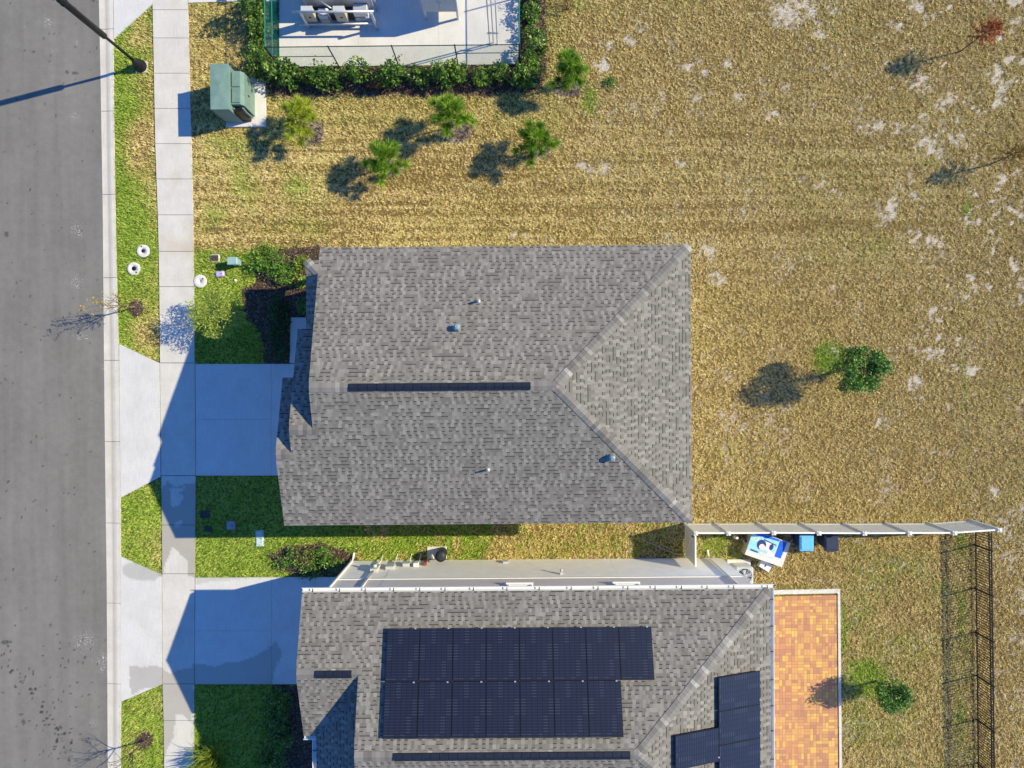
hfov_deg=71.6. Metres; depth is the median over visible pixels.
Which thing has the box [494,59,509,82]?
hedge shrub
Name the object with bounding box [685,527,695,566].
vinyl gate
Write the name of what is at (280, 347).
garden shrub
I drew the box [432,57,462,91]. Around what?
hedge shrub
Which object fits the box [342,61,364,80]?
hedge shrub
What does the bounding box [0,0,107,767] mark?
road
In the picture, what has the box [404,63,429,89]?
hedge shrub
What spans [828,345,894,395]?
oak tree
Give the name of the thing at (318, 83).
hedge shrub
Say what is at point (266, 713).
garden shrub
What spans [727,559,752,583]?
air conditioner
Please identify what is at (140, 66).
street lamp
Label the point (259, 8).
hedge shrub
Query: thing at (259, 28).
hedge shrub
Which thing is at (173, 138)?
sidewalk
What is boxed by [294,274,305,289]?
garden shrub
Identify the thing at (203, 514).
utility lid
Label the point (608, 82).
weed
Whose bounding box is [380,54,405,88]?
hedge shrub
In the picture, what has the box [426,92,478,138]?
pine tree
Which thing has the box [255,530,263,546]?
utility lid
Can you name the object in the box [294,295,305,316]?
garden shrub
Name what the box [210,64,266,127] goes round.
electrical cabinet
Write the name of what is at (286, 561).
garden shrub
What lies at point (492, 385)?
house
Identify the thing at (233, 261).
cable pedestal
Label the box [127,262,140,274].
access pad
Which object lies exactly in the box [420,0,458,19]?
raised enclosure
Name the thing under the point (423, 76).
hedge shrub
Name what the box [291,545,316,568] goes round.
garden shrub
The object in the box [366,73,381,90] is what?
hedge shrub
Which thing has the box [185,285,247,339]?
ornamental tree
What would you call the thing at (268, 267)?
garden shrub
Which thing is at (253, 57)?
hedge shrub
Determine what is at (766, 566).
carton
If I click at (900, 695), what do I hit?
oak tree
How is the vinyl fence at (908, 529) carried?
on the ground at (897, 24)
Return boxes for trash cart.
[791,534,813,551]
[815,534,837,551]
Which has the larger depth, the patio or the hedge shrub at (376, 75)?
the patio
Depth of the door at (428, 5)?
29.45 m
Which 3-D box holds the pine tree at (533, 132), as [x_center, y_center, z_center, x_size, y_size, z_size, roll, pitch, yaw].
[0.882,-10.056,29.719,2.053,2.398,2.119,41,91,-1]
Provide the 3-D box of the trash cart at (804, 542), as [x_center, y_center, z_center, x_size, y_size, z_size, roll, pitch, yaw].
[12.505,6.715,30.582,0.612,1.017,0.793,0,91,0]
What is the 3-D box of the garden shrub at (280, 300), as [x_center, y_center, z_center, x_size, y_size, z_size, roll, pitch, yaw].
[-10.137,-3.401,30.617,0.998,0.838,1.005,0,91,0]
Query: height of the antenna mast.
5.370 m
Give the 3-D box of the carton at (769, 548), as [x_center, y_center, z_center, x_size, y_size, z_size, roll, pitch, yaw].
[11.015,7.097,30.829,1.720,0.539,1.120,19,91,0]
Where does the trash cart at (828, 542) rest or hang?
on the ground at (897, 24)
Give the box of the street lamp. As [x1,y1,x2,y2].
[56,0,147,72]
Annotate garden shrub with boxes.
[243,251,270,279]
[251,239,275,258]
[254,241,289,280]
[254,745,289,767]
[259,684,296,717]
[259,704,291,737]
[261,726,294,760]
[264,324,288,345]
[266,294,289,314]
[268,308,291,331]
[269,341,290,361]
[270,547,301,571]
[271,262,302,286]
[289,254,310,272]
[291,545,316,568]
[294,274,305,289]
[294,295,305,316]
[298,557,323,583]
[310,544,334,568]
[323,554,345,575]
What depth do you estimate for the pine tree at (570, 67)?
28.99 m
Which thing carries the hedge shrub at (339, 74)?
on the ground at (897, 24)
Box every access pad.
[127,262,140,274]
[137,245,149,257]
[193,274,206,287]
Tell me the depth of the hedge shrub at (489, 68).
30.25 m
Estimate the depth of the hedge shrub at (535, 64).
29.97 m
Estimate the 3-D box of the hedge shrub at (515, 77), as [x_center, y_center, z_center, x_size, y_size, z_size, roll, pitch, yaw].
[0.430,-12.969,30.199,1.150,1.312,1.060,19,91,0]
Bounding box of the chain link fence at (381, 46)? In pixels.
[264,0,519,66]
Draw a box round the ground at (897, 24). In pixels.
[103,0,1023,767]
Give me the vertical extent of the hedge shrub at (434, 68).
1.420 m
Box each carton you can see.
[741,534,790,566]
[757,560,771,571]
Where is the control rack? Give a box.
[291,0,379,30]
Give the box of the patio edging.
[774,588,841,767]
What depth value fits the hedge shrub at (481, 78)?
30.20 m
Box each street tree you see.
[78,290,144,320]
[96,735,150,767]
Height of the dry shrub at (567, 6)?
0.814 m
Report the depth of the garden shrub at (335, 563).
30.74 m
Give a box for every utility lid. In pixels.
[200,510,210,517]
[204,525,211,531]
[226,521,235,529]
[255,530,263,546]
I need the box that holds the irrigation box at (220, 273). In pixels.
[215,271,224,276]
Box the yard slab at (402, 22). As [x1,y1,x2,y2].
[279,0,518,66]
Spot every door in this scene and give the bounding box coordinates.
[421,0,439,11]
[439,0,456,10]
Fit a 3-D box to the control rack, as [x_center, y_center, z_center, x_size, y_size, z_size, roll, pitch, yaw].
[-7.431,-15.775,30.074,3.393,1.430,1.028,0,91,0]
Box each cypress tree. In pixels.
[959,15,1004,53]
[989,136,1023,172]
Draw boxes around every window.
[506,582,532,585]
[613,581,639,584]
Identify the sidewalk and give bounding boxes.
[152,0,195,767]
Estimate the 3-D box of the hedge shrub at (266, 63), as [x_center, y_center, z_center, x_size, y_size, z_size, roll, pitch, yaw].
[-9.970,-13.324,29.939,1.372,1.845,1.265,10,91,0]
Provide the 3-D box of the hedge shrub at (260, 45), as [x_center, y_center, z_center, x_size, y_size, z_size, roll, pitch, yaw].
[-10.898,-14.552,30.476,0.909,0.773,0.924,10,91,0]
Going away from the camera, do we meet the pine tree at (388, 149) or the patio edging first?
the pine tree at (388, 149)
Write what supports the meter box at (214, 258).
on the ground at (897, 24)
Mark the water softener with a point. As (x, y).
(439, 554)
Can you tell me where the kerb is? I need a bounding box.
[99,0,120,767]
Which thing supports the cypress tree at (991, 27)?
on the ground at (897, 24)
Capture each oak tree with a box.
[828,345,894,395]
[874,677,914,715]
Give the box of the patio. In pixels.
[774,595,837,767]
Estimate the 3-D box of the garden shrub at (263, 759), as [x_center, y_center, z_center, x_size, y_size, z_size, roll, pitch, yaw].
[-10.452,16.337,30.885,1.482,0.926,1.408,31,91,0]
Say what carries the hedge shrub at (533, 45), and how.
on the ground at (897, 24)
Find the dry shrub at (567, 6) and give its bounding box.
[559,0,575,11]
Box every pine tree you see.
[279,93,320,148]
[359,137,411,189]
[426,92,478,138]
[509,118,562,169]
[544,46,591,93]
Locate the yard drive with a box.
[188,0,277,2]
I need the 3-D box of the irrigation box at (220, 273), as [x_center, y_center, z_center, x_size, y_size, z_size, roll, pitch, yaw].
[-12.707,-4.784,30.898,0.380,0.200,0.240,-6,91,0]
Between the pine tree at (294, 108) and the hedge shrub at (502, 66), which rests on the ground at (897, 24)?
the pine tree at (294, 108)
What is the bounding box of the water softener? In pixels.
[427,546,446,561]
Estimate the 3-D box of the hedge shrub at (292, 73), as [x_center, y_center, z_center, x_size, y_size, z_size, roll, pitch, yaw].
[-9.411,-13.137,30.268,1.257,1.308,1.236,25,91,0]
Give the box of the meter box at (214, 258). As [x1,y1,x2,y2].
[210,254,219,261]
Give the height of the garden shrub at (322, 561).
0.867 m
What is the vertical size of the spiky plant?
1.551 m
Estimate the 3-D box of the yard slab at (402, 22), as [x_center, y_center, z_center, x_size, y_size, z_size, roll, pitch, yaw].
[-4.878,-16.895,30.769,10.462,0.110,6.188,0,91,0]
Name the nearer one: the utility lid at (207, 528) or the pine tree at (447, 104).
the pine tree at (447, 104)
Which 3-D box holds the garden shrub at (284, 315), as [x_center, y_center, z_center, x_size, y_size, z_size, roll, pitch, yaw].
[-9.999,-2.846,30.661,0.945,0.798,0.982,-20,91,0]
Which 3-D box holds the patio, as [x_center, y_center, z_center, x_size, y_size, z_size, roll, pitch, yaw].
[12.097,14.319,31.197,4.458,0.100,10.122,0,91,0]
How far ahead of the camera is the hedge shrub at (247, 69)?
30.12 m
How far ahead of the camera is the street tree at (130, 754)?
29.75 m
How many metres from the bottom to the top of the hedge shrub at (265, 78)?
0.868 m
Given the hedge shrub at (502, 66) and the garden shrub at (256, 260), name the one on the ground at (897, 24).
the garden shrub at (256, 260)
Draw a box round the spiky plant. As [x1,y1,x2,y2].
[183,742,240,767]
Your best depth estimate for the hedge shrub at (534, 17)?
30.15 m
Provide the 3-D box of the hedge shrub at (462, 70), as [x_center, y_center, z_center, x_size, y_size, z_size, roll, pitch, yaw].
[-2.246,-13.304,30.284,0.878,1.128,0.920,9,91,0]
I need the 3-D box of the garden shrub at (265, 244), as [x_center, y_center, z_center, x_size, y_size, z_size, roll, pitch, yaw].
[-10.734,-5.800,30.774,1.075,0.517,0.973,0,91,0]
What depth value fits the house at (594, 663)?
25.25 m
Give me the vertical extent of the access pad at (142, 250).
0.110 m
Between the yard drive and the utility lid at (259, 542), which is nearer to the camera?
the yard drive
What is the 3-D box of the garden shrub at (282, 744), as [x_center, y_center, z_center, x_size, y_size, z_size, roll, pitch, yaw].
[-10.135,15.543,30.898,1.405,0.996,1.483,0,91,0]
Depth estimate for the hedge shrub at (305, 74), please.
30.24 m
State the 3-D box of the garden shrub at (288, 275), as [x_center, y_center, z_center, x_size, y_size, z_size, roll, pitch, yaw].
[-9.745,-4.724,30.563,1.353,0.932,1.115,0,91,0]
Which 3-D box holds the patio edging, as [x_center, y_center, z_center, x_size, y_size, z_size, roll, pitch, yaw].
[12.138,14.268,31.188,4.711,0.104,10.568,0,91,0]
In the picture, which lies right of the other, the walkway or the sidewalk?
the walkway
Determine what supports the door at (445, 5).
in the raised enclosure
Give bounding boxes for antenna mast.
[486,0,498,43]
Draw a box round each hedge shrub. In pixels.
[232,0,268,25]
[240,44,269,71]
[243,11,270,39]
[243,60,262,79]
[246,33,269,54]
[253,65,274,82]
[261,54,294,87]
[275,57,302,92]
[298,64,318,86]
[308,55,332,90]
[319,62,345,93]
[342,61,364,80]
[347,54,373,84]
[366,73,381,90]
[370,65,393,89]
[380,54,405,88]
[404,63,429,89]
[413,66,432,87]
[427,59,448,83]
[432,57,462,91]
[450,61,469,83]
[471,66,488,88]
[481,61,506,84]
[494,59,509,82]
[508,64,532,90]
[514,56,545,87]
[520,0,541,25]
[520,47,540,66]
[524,22,537,40]
[524,28,548,59]
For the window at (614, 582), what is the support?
in the house at (594, 663)
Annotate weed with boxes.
[603,75,616,88]
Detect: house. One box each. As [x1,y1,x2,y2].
[275,243,693,525]
[296,550,774,767]
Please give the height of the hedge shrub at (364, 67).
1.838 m
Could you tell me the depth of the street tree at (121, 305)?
28.97 m
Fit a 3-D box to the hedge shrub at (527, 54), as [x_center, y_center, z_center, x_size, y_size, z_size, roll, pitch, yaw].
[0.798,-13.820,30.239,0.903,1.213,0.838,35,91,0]
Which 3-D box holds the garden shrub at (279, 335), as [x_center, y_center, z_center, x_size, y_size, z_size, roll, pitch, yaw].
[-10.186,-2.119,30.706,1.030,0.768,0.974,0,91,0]
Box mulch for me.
[126,0,584,767]
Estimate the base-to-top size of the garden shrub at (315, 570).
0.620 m
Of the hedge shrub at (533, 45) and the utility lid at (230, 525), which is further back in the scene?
the utility lid at (230, 525)
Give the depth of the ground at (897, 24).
30.94 m
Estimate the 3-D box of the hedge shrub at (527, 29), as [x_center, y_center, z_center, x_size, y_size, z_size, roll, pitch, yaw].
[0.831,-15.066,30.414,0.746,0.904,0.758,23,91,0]
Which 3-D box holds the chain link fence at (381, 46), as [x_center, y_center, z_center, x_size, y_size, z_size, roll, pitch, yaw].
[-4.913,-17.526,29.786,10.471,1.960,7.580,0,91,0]
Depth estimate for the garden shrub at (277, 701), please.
30.81 m
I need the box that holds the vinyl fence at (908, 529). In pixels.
[683,519,1001,535]
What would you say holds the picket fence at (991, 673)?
on the ground at (897, 24)
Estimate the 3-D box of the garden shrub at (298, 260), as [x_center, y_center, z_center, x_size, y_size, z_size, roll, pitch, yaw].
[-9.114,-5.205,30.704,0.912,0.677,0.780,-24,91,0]
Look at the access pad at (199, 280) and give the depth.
30.87 m
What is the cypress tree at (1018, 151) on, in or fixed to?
on the ground at (897, 24)
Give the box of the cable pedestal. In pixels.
[227,257,241,265]
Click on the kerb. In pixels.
(112, 413)
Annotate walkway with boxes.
[290,317,305,362]
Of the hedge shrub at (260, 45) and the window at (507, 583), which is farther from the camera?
the hedge shrub at (260, 45)
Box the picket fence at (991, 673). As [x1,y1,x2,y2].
[974,532,995,767]
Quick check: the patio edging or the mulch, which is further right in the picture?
the patio edging

